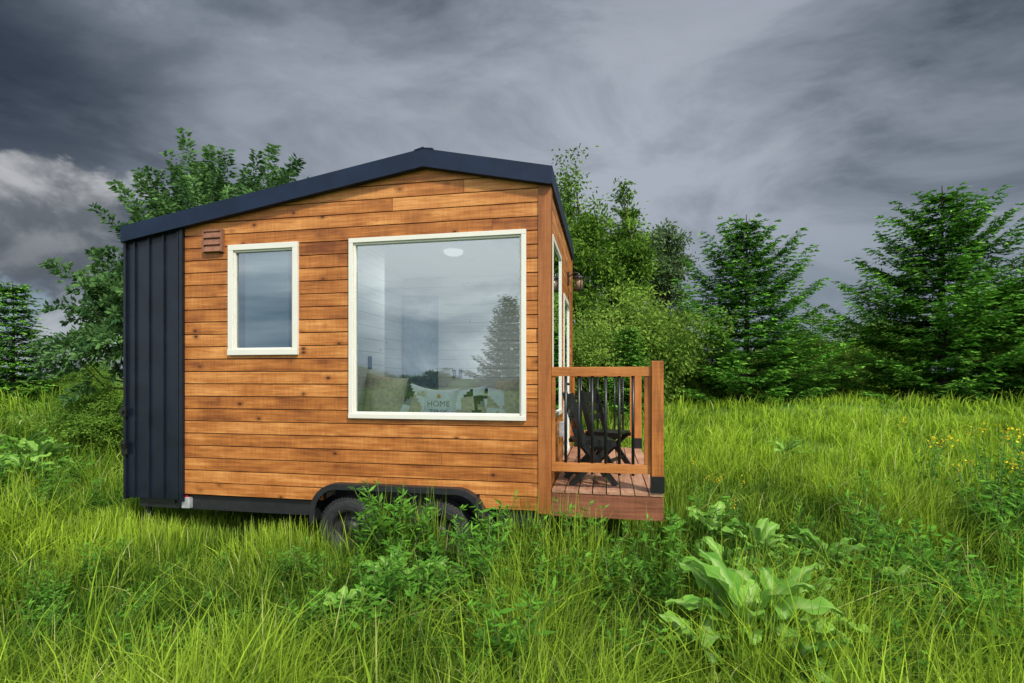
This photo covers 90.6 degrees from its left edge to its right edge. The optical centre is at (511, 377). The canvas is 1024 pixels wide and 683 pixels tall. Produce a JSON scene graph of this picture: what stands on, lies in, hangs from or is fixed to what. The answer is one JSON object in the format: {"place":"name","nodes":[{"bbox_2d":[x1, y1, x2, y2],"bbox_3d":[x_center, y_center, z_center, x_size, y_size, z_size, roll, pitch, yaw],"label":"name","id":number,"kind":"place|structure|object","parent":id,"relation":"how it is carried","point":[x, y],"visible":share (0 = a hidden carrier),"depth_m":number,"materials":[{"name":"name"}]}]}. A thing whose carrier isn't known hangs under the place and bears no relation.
{"place":"outdoors","nodes":[
{"label":"outdoors","id":0,"kind":"place"},
{"bbox_2d":[0,379,1023,682],"bbox_3d":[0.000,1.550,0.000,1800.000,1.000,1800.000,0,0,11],"label":"ground","id":1,"kind":"structure","parent":0,"point":[756,427],"depth_m":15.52,"materials":[{"name":"green plant"}]},
{"bbox_2d":[0,429,59,454],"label":"dock plant","id":2,"kind":"object","parent":1,"relation":"on","point":[37,440],"visible":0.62,"depth_m":9.59,"materials":[{"name":"green plant"}]},
{"bbox_2d":[0,452,64,483],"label":"dock plant","id":3,"kind":"object","parent":1,"relation":"on","point":[21,461],"visible":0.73,"depth_m":8.13,"materials":[{"name":"green plant"}]},
{"bbox_2d":[0,281,68,401],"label":"spruce tree","id":4,"kind":"object","parent":1,"relation":"on","point":[11,361],"visible":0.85,"depth_m":23.49,"materials":[{"name":"green plant"}]},
{"bbox_2d":[0,438,80,471],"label":"dock plant","id":5,"kind":"object","parent":1,"relation":"on","point":[46,446],"visible":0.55,"depth_m":8.98,"materials":[{"name":"green plant"}]},
{"bbox_2d":[7,590,74,661],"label":"leafy weed","id":6,"kind":"object","parent":1,"relation":"on","point":[39,618],"visible":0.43,"depth_m":3.42,"materials":[{"name":"green plant"}]},
{"bbox_2d":[23,571,71,612],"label":"leafy weed","id":7,"kind":"object","parent":1,"relation":"on","point":[42,596],"visible":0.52,"depth_m":4.00,"materials":[{"name":"green plant"}]},
{"bbox_2d":[28,459,72,508],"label":"leafy weed","id":8,"kind":"object","parent":1,"relation":"on","point":[51,494],"visible":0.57,"depth_m":7.38,"materials":[{"name":"green plant"}]},
{"bbox_2d":[30,367,82,398],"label":"leafy bush","id":9,"kind":"object","parent":1,"relation":"on","point":[57,384],"visible":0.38,"depth_m":24.70,"materials":[{"name":"green plant"}]},
{"bbox_2d":[26,382,121,451],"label":"leafy bush","id":10,"kind":"object","parent":1,"relation":"on","point":[63,418],"visible":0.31,"depth_m":11.51,"materials":[{"name":"green plant"}]},
{"bbox_2d":[26,244,122,407],"bbox_3d":[-9.246,-0.593,12.135,3.390,5.156,3.676,0,0,-33],"label":"deciduous tree","id":11,"kind":"object","parent":1,"relation":"on","point":[92,338],"visible":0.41,"depth_m":11.25,"materials":[{"name":"green plant"}]},
{"bbox_2d":[60,451,93,496],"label":"leafy weed","id":12,"kind":"object","parent":1,"relation":"on","point":[75,475],"visible":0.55,"depth_m":8.24,"materials":[{"name":"green plant"}]},
{"bbox_2d":[54,380,122,455],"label":"leafy bush","id":13,"kind":"object","parent":1,"relation":"on","point":[115,422],"visible":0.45,"depth_m":11.22,"materials":[{"name":"green plant"}]},
{"bbox_2d":[99,591,148,658],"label":"leafy weed","id":14,"kind":"object","parent":1,"relation":"on","point":[124,614],"visible":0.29,"depth_m":3.34,"materials":[{"name":"green plant"}]},
{"bbox_2d":[102,620,172,669],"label":"leafy weed","id":15,"kind":"object","parent":1,"relation":"on","point":[127,637],"visible":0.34,"depth_m":3.06,"materials":[{"name":"green plant"}]},
{"bbox_2d":[87,126,308,272],"bbox_3d":[-7.003,-1.918,12.947,5.368,7.855,5.095,0,0,11],"label":"deciduous tree","id":16,"kind":"object","parent":1,"relation":"on","point":[219,188],"visible":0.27,"depth_m":11.47,"materials":[{"name":"green plant"}]},
{"bbox_2d":[262,537,308,600],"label":"leafy weed","id":17,"kind":"object","parent":1,"relation":"on","point":[288,565],"visible":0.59,"depth_m":4.34,"materials":[{"name":"green plant"}]},
{"bbox_2d":[277,571,337,669],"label":"leafy weed","id":18,"kind":"object","parent":1,"relation":"on","point":[311,605],"visible":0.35,"depth_m":3.13,"materials":[{"name":"green plant"}]},
{"bbox_2d":[308,585,367,617],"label":"dock plant","id":19,"kind":"object","parent":1,"relation":"on","point":[352,598],"visible":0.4,"depth_m":3.71,"materials":[{"name":"green plant"}]},
{"bbox_2d":[309,586,381,652],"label":"leafy weed","id":20,"kind":"object","parent":1,"relation":"on","point":[340,622],"visible":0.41,"depth_m":3.26,"materials":[{"name":"green plant"}]},
{"bbox_2d":[120,147,573,556],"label":"tiny house","id":21,"kind":"structure","parent":1,"relation":"on","point":[265,331],"depth_m":5.60,"materials":[{"name":"brown wood"}]},
{"bbox_2d":[227,241,299,354],"bbox_3d":[-2.745,-0.865,5.612,0.860,1.230,0.098,0,0,11],"label":"window","id":22,"kind":"structure","parent":21,"relation":"in","point":[234,251],"depth_m":5.60,"materials":[{"name":"white glass"}]},
{"bbox_2d":[404,295,437,397],"bbox_3d":[-1.509,-0.125,8.383,0.550,2.450,0.165,0,0,11],"label":"window","id":23,"kind":"structure","parent":21,"relation":"in","point":[420,312],"depth_m":8.32,"materials":[{"name":"clear glass"}]},
{"bbox_2d":[348,229,526,420],"bbox_3d":[-0.793,-0.525,5.246,1.910,1.910,0.098,0,0,11],"label":"window","id":24,"kind":"structure","parent":21,"relation":"in","point":[353,243],"depth_m":5.25,"materials":[{"name":"white glass"}]},
{"bbox_2d":[552,234,562,416],"bbox_3d":[0.487,-0.525,5.718,0.080,1.910,1.020,0,0,11],"label":"window","id":25,"kind":"structure","parent":21,"relation":"in","point":[556,256],"depth_m":5.84,"materials":[{"name":"white glass"}]},
{"bbox_2d":[562,293,569,459],"bbox_3d":[0.758,-0.015,7.030,0.130,2.170,0.900,0,0,11],"label":"door","id":26,"kind":"structure","parent":21,"relation":"in","point":[565,350],"depth_m":7.10,"materials":[{"name":"white glass"}]},
{"bbox_2d":[551,361,664,520],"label":"deck","id":27,"kind":"structure","parent":21,"relation":"attached to","point":[645,471],"depth_m":4.94,"materials":[{"name":"brown wood"}]},
{"bbox_2d":[562,392,617,485],"bbox_3d":[0.815,0.634,5.358,0.518,0.968,0.466,0,0,-2],"label":"folding chair","id":28,"kind":"object","parent":27,"relation":"on","point":[585,444],"visible":0.77,"depth_m":5.16,"materials":[{"name":"black paint"}]},
{"bbox_2d":[580,390,630,473],"bbox_3d":[1.128,0.634,6.103,0.518,0.968,0.466,0,0,34],"label":"folding chair","id":29,"kind":"object","parent":27,"relation":"on","point":[585,397],"visible":0.65,"depth_m":6.11,"materials":[{"name":"black paint"}]},
{"bbox_2d":[350,505,395,572],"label":"leafy weed","id":30,"kind":"object","parent":1,"relation":"on","point":[362,533],"visible":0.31,"depth_m":4.71,"materials":[{"name":"green plant"}]},
{"bbox_2d":[348,556,407,605],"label":"leafy weed","id":31,"kind":"object","parent":1,"relation":"on","point":[372,580],"visible":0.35,"depth_m":3.85,"materials":[{"name":"green plant"}]},
{"bbox_2d":[348,531,412,631],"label":"leafy weed","id":32,"kind":"object","parent":1,"relation":"on","point":[390,585],"visible":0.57,"depth_m":3.71,"materials":[{"name":"green plant"}]},
{"bbox_2d":[349,479,417,568],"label":"leafy weed","id":33,"kind":"object","parent":1,"relation":"on","point":[372,507],"visible":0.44,"depth_m":4.72,"materials":[{"name":"green plant"}]},
{"bbox_2d":[362,546,419,591],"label":"dock plant","id":34,"kind":"object","parent":1,"relation":"on","point":[382,560],"visible":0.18,"depth_m":4.22,"materials":[{"name":"green plant"}]},
{"bbox_2d":[355,483,431,564],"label":"leafy weed","id":35,"kind":"object","parent":1,"relation":"on","point":[394,508],"visible":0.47,"depth_m":4.64,"materials":[{"name":"green plant"}]},
{"bbox_2d":[370,493,434,567],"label":"leafy weed","id":36,"kind":"object","parent":1,"relation":"on","point":[414,538],"visible":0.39,"depth_m":4.67,"materials":[{"name":"green plant"}]},
{"bbox_2d":[382,540,441,623],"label":"leafy weed","id":37,"kind":"object","parent":1,"relation":"on","point":[432,567],"visible":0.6,"depth_m":3.70,"materials":[{"name":"green plant"}]},
{"bbox_2d":[399,586,462,653],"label":"leafy weed","id":38,"kind":"object","parent":1,"relation":"on","point":[410,593],"visible":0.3,"depth_m":3.25,"materials":[{"name":"green plant"}]},
{"bbox_2d":[416,515,454,560],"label":"leafy weed","id":39,"kind":"object","parent":1,"relation":"on","point":[437,544],"visible":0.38,"depth_m":4.56,"materials":[{"name":"green plant"}]},
{"bbox_2d":[411,556,470,591],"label":"dock plant","id":40,"kind":"object","parent":1,"relation":"on","point":[437,574],"visible":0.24,"depth_m":4.07,"materials":[{"name":"green plant"}]},
{"bbox_2d":[416,546,471,627],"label":"leafy weed","id":41,"kind":"object","parent":1,"relation":"on","point":[426,562],"visible":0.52,"depth_m":3.74,"materials":[{"name":"green plant"}]},
{"bbox_2d":[426,514,511,616],"bbox_3d":[-0.305,1.514,3.858,0.584,0.870,0.526,0,0,13],"label":"leafy weed","id":42,"kind":"object","parent":1,"relation":"on","point":[472,562],"visible":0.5,"depth_m":3.92,"materials":[{"name":"green plant"}]},
{"bbox_2d":[436,613,501,681],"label":"leafy weed","id":43,"kind":"object","parent":1,"relation":"on","point":[478,635],"visible":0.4,"depth_m":2.89,"materials":[{"name":"green plant"}]},
{"bbox_2d":[451,516,513,597],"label":"leafy weed","id":44,"kind":"object","parent":1,"relation":"on","point":[482,540],"visible":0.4,"depth_m":4.06,"materials":[{"name":"green plant"}]},
{"bbox_2d":[453,489,519,570],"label":"leafy weed","id":45,"kind":"object","parent":1,"relation":"on","point":[492,515],"visible":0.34,"depth_m":4.51,"materials":[{"name":"green plant"}]},
{"bbox_2d":[456,574,559,682],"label":"leafy weed","id":46,"kind":"object","parent":1,"relation":"on","point":[509,638],"visible":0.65,"depth_m":2.74,"materials":[{"name":"green plant"}]},
{"bbox_2d":[531,542,589,609],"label":"leafy weed","id":47,"kind":"object","parent":1,"relation":"on","point":[539,578],"visible":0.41,"depth_m":3.78,"materials":[{"name":"green plant"}]},
{"bbox_2d":[553,497,609,588],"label":"leafy weed","id":48,"kind":"object","parent":1,"relation":"on","point":[584,522],"visible":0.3,"depth_m":4.66,"materials":[{"name":"green plant"}]},
{"bbox_2d":[551,143,637,392],"bbox_3d":[3.294,-5.024,24.395,5.346,12.952,6.624,0,0,11],"label":"deciduous tree","id":49,"kind":"object","parent":1,"relation":"on","point":[587,237],"visible":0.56,"depth_m":23.35,"materials":[{"name":"green plant"}]},
{"bbox_2d":[590,563,619,625],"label":"leafy weed","id":50,"kind":"object","parent":1,"relation":"on","point":[607,593],"visible":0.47,"depth_m":3.89,"materials":[{"name":"green plant"}]},
{"bbox_2d":[573,305,643,405],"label":"willow bush","id":51,"kind":"object","parent":1,"relation":"on","point":[589,351],"visible":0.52,"depth_m":19.16,"materials":[{"name":"green plant"}]},
{"bbox_2d":[593,326,650,418],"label":"leafy bush","id":52,"kind":"object","parent":1,"relation":"on","point":[629,362],"visible":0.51,"depth_m":18.86,"materials":[{"name":"green plant"}]},
{"bbox_2d":[574,279,669,400],"bbox_3d":[3.986,-1.386,22.646,6.567,5.964,6.234,0,0,-17],"label":"leafy bush","id":53,"kind":"object","parent":1,"relation":"on","point":[596,305],"visible":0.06,"depth_m":22.38,"materials":[{"name":"green plant"}]},
{"bbox_2d":[594,513,649,579],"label":"leafy weed","id":54,"kind":"object","parent":1,"relation":"on","point":[628,544],"visible":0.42,"depth_m":4.52,"materials":[{"name":"green plant"}]},
{"bbox_2d":[589,176,667,314],"bbox_3d":[5.550,-4.247,25.114,4.271,11.252,4.118,0,0,-31],"label":"deciduous tree","id":55,"kind":"object","parent":1,"relation":"on","point":[642,270],"visible":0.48,"depth_m":24.41,"materials":[{"name":"green plant"}]},
{"bbox_2d":[596,615,669,681],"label":"leafy weed","id":56,"kind":"object","parent":1,"relation":"on","point":[643,640],"visible":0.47,"depth_m":2.91,"materials":[{"name":"green plant"}]},
{"bbox_2d":[573,278,745,405],"bbox_3d":[6.095,-1.451,21.946,7.205,5.960,6.495,0,0,11],"label":"willow bush","id":57,"kind":"object","parent":1,"relation":"on","point":[659,323],"visible":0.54,"depth_m":21.11,"materials":[{"name":"green plant"}]},
{"bbox_2d":[629,537,689,635],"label":"leafy weed","id":58,"kind":"object","parent":1,"relation":"on","point":[670,584],"visible":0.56,"depth_m":3.76,"materials":[{"name":"green plant"}]},
{"bbox_2d":[638,508,706,578],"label":"leafy weed","id":59,"kind":"object","parent":1,"relation":"on","point":[672,528],"visible":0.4,"depth_m":4.48,"materials":[{"name":"green plant"}]},
{"bbox_2d":[642,217,704,337],"bbox_3d":[9.650,-4.347,31.975,5.618,11.439,4.507,0,0,11],"label":"deciduous tree","id":60,"kind":"object","parent":1,"relation":"on","point":[675,266],"visible":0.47,"depth_m":31.16,"materials":[{"name":"green plant"}]},
{"bbox_2d":[658,321,725,401],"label":"willow bush","id":61,"kind":"object","parent":1,"relation":"on","point":[690,383],"visible":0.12,"depth_m":23.67,"materials":[{"name":"green plant"}]},
{"bbox_2d":[664,484,733,556],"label":"leafy weed","id":62,"kind":"object","parent":1,"relation":"on","point":[692,499],"visible":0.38,"depth_m":5.08,"materials":[{"name":"green plant"}]},
{"bbox_2d":[656,501,745,551],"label":"dock plant","id":63,"kind":"object","parent":1,"relation":"on","point":[714,526],"visible":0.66,"depth_m":5.01,"materials":[{"name":"green plant"}]},
{"bbox_2d":[656,603,764,672],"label":"dock plant","id":64,"kind":"object","parent":1,"relation":"on","point":[677,620],"visible":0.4,"depth_m":3.07,"materials":[{"name":"green plant"}]},
{"bbox_2d":[676,536,763,574],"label":"dock plant","id":65,"kind":"object","parent":1,"relation":"on","point":[714,547],"visible":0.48,"depth_m":3.99,"materials":[{"name":"green plant"}]},
{"bbox_2d":[717,517,792,564],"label":"dock plant","id":66,"kind":"object","parent":1,"relation":"on","point":[771,527],"visible":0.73,"depth_m":4.65,"materials":[{"name":"green plant"}]},
{"bbox_2d":[665,547,852,649],"bbox_3d":[1.418,1.456,3.119,0.940,0.655,0.837,0,0,-3],"label":"dock plant","id":67,"kind":"object","parent":1,"relation":"on","point":[714,572],"visible":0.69,"depth_m":3.07,"materials":[{"name":"green plant"}]},
{"bbox_2d":[663,213,872,403],"bbox_3d":[11.577,-3.126,24.493,11.829,9.424,9.075,0,0,-22],"label":"spruce tree","id":68,"kind":"object","parent":1,"relation":"on","point":[730,357],"visible":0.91,"depth_m":23.29,"materials":[{"name":"green plant"}]},
{"bbox_2d":[699,562,876,638],"bbox_3d":[1.615,1.480,3.251,0.900,0.524,0.814,0,0,-8],"label":"dock plant","id":69,"kind":"object","parent":1,"relation":"on","point":[785,615],"visible":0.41,"depth_m":3.33,"materials":[{"name":"green plant"}]},
{"bbox_2d":[709,609,869,682],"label":"dock plant","id":70,"kind":"object","parent":1,"relation":"on","point":[804,648],"visible":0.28,"depth_m":2.68,"materials":[{"name":"green plant"}]},
{"bbox_2d":[761,505,817,554],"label":"leafy weed","id":71,"kind":"object","parent":1,"relation":"on","point":[796,530],"visible":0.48,"depth_m":5.31,"materials":[{"name":"green plant"}]},
{"bbox_2d":[750,310,848,373],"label":"leafy bush","id":72,"kind":"object","parent":1,"relation":"on","point":[821,341],"visible":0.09,"depth_m":32.65,"materials":[{"name":"green plant"}]},
{"bbox_2d":[786,527,872,570],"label":"dock plant","id":73,"kind":"object","parent":1,"relation":"on","point":[815,539],"visible":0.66,"depth_m":4.45,"materials":[{"name":"green plant"}]},
{"bbox_2d":[827,482,890,568],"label":"leafy weed","id":74,"kind":"object","parent":1,"relation":"on","point":[859,519],"visible":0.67,"depth_m":5.03,"materials":[{"name":"green plant"}]},
{"bbox_2d":[823,546,894,617],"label":"leafy weed","id":75,"kind":"object","parent":1,"relation":"on","point":[873,565],"visible":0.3,"depth_m":3.79,"materials":[{"name":"green plant"}]},
{"bbox_2d":[830,306,925,391],"bbox_3d":[23.715,-1.640,32.956,6.234,6.560,6.567,0,0,6],"label":"leafy bush","id":76,"kind":"object","parent":1,"relation":"on","point":[852,352],"visible":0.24,"depth_m":32.53,"materials":[{"name":"green plant"}]},
{"bbox_2d":[861,584,934,649],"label":"leafy weed","id":77,"kind":"object","parent":1,"relation":"on","point":[923,618],"visible":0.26,"depth_m":3.32,"materials":[{"name":"green plant"}]},
{"bbox_2d":[791,182,1023,404],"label":"spruce tree","id":78,"kind":"object","parent":1,"relation":"on","point":[963,310],"visible":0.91,"depth_m":22.48,"materials":[{"name":"green plant"}]},
{"bbox_2d":[864,565,950,602],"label":"dock plant","id":79,"kind":"object","parent":1,"relation":"on","point":[901,573],"visible":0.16,"depth_m":3.92,"materials":[{"name":"green plant"}]},
{"bbox_2d":[864,509,964,602],"bbox_3d":[3.208,1.495,4.105,0.547,0.904,0.606,0,0,12],"label":"leafy weed","id":80,"kind":"object","parent":1,"relation":"on","point":[897,547],"visible":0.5,"depth_m":4.07,"materials":[{"name":"green plant"}]},
{"bbox_2d":[897,417,945,494],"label":"flowering weed","id":81,"kind":"object","parent":1,"relation":"on","point":[933,465],"visible":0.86,"depth_m":7.64,"materials":[{"name":"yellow plant"}]},
{"bbox_2d":[888,509,965,588],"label":"leafy weed","id":82,"kind":"object","parent":1,"relation":"on","point":[926,542],"visible":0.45,"depth_m":4.33,"materials":[{"name":"green plant"}]},
{"bbox_2d":[887,533,995,634],"bbox_3d":[2.897,1.537,3.414,0.492,0.813,0.546,0,0,-43],"label":"leafy weed","id":83,"kind":"object","parent":1,"relation":"on","point":[956,579],"visible":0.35,"depth_m":3.48,"materials":[{"name":"green plant"}]},
{"bbox_2d":[893,262,1023,404],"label":"spruce tree","id":84,"kind":"object","parent":1,"relation":"on","point":[991,357],"visible":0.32,"depth_m":21.51,"materials":[{"name":"green plant"}]},
{"bbox_2d":[929,436,996,531],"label":"flowering weed","id":85,"kind":"object","parent":1,"relation":"on","point":[963,487],"visible":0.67,"depth_m":5.84,"materials":[{"name":"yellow plant"}]},
{"bbox_2d":[938,551,1004,619],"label":"leafy weed","id":86,"kind":"object","parent":1,"relation":"on","point":[956,574],"visible":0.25,"depth_m":3.79,"materials":[{"name":"green plant"}]},
{"bbox_2d":[920,568,1023,655],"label":"leafy weed","id":87,"kind":"object","parent":1,"relation":"on","point":[975,599],"visible":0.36,"depth_m":3.22,"materials":[{"name":"green plant"}]},
{"bbox_2d":[935,607,1019,680],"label":"leafy weed","id":88,"kind":"object","parent":1,"relation":"on","point":[960,625],"visible":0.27,"depth_m":2.93,"materials":[{"name":"green plant"}]},
{"bbox_2d":[945,571,1022,626],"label":"leafy weed","id":89,"kind":"object","parent":1,"relation":"on","point":[995,592],"visible":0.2,"depth_m":3.39,"materials":[{"name":"green plant"}]},
{"bbox_2d":[945,430,1023,512],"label":"flowering weed","id":90,"kind":"object","parent":1,"relation":"on","point":[978,467],"visible":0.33,"depth_m":6.35,"materials":[{"name":"green plant"}]},
{"bbox_2d":[953,467,1023,553],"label":"leafy weed","id":91,"kind":"object","parent":1,"relation":"on","point":[992,518],"visible":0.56,"depth_m":5.20,"materials":[{"name":"green plant"}]},
{"bbox_2d":[962,423,1023,505],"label":"flowering weed","id":92,"kind":"object","parent":1,"relation":"on","point":[980,457],"visible":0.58,"depth_m":7.21,"materials":[{"name":"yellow plant"}]},
{"bbox_2d":[968,582,1023,647],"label":"leafy weed","id":93,"kind":"object","parent":1,"relation":"on","point":[992,604],"visible":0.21,"depth_m":3.17,"materials":[{"name":"green plant"}]},
{"bbox_2d":[979,475,1023,540],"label":"leafy weed","id":94,"kind":"object","parent":1,"relation":"on","point":[1011,479],"visible":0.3,"depth_m":5.51,"materials":[{"name":"green plant"}]},
{"bbox_2d":[986,502,1023,582],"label":"leafy weed","id":95,"kind":"object","parent":1,"relation":"on","point":[1003,529],"visible":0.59,"depth_m":4.52,"materials":[{"name":"green plant"}]},
{"bbox_2d":[986,424,1023,523],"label":"flowering weed","id":96,"kind":"object","parent":1,"relation":"on","point":[999,473],"visible":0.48,"depth_m":5.88,"materials":[{"name":"green plant"}]},
{"bbox_2d":[0,0,1023,378],"label":"sky","id":97,"kind":"structure","parent":0,"point":[818,115],"materials":[{"name":"grey"}]},
{"bbox_3d":[-0.616,0.775,5.950,2.040,0.650,1.230,0,0,11],"label":"bed","id":98,"kind":"object","parent":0,"visible":0},
{"bbox_2d":[362,372,408,410],"bbox_3d":[-1.476,0.221,5.864,0.480,0.520,0.170,8,-16,-9],"label":"cushion","id":99,"kind":"object","parent":98,"relation":"on","point":[375,382],"visible":0.37,"depth_m":5.82,"materials":[{"name":"beige fabric"}]},
{"bbox_2d":[367,382,404,411],"bbox_3d":[-1.392,0.285,5.677,0.440,0.400,0.170,-14,-18,5],"label":"cushion","id":100,"kind":"object","parent":98,"relation":"on","point":[390,399],"visible":0.62,"depth_m":5.61,"materials":[{"name":"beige fabric"}]},
{"bbox_2d":[400,382,432,411],"bbox_3d":[-1.004,0.283,5.574,0.440,0.400,0.170,13,-14,16],"label":"cushion","id":101,"kind":"object","parent":98,"relation":"on","point":[414,400],"visible":0.5,"depth_m":5.52,"materials":[{"name":"white fabric"}]},
{"bbox_2d":[424,388,459,412],"bbox_3d":[-0.768,0.293,5.466,0.420,0.360,0.179,0,-11,11],"label":"cushion","id":102,"kind":"object","parent":98,"relation":"on","point":[440,400],"visible":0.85,"depth_m":5.40,"materials":[{"name":"white fabric"}]},
{"bbox_2d":[456,385,486,412],"bbox_3d":[-0.464,0.290,5.472,0.420,0.380,0.170,-9,-18,5],"label":"cushion","id":103,"kind":"object","parent":98,"relation":"on","point":[470,401],"visible":0.62,"depth_m":5.40,"materials":[{"name":"multicoloured fabric"}]},
{"bbox_2d":[475,386,504,412],"bbox_3d":[-0.209,0.289,5.511,0.420,0.380,0.170,6,-18,-7],"label":"cushion","id":104,"kind":"object","parent":98,"relation":"on","point":[494,400],"visible":0.46,"depth_m":5.44,"materials":[{"name":"white fabric"}]},
{"bbox_2d":[495,377,519,412],"bbox_3d":[0.009,0.233,5.507,0.460,0.500,0.170,-13,-21,30],"label":"cushion","id":105,"kind":"object","parent":98,"relation":"on","point":[510,389],"visible":0.42,"depth_m":5.43,"materials":[{"name":"beige fabric"}]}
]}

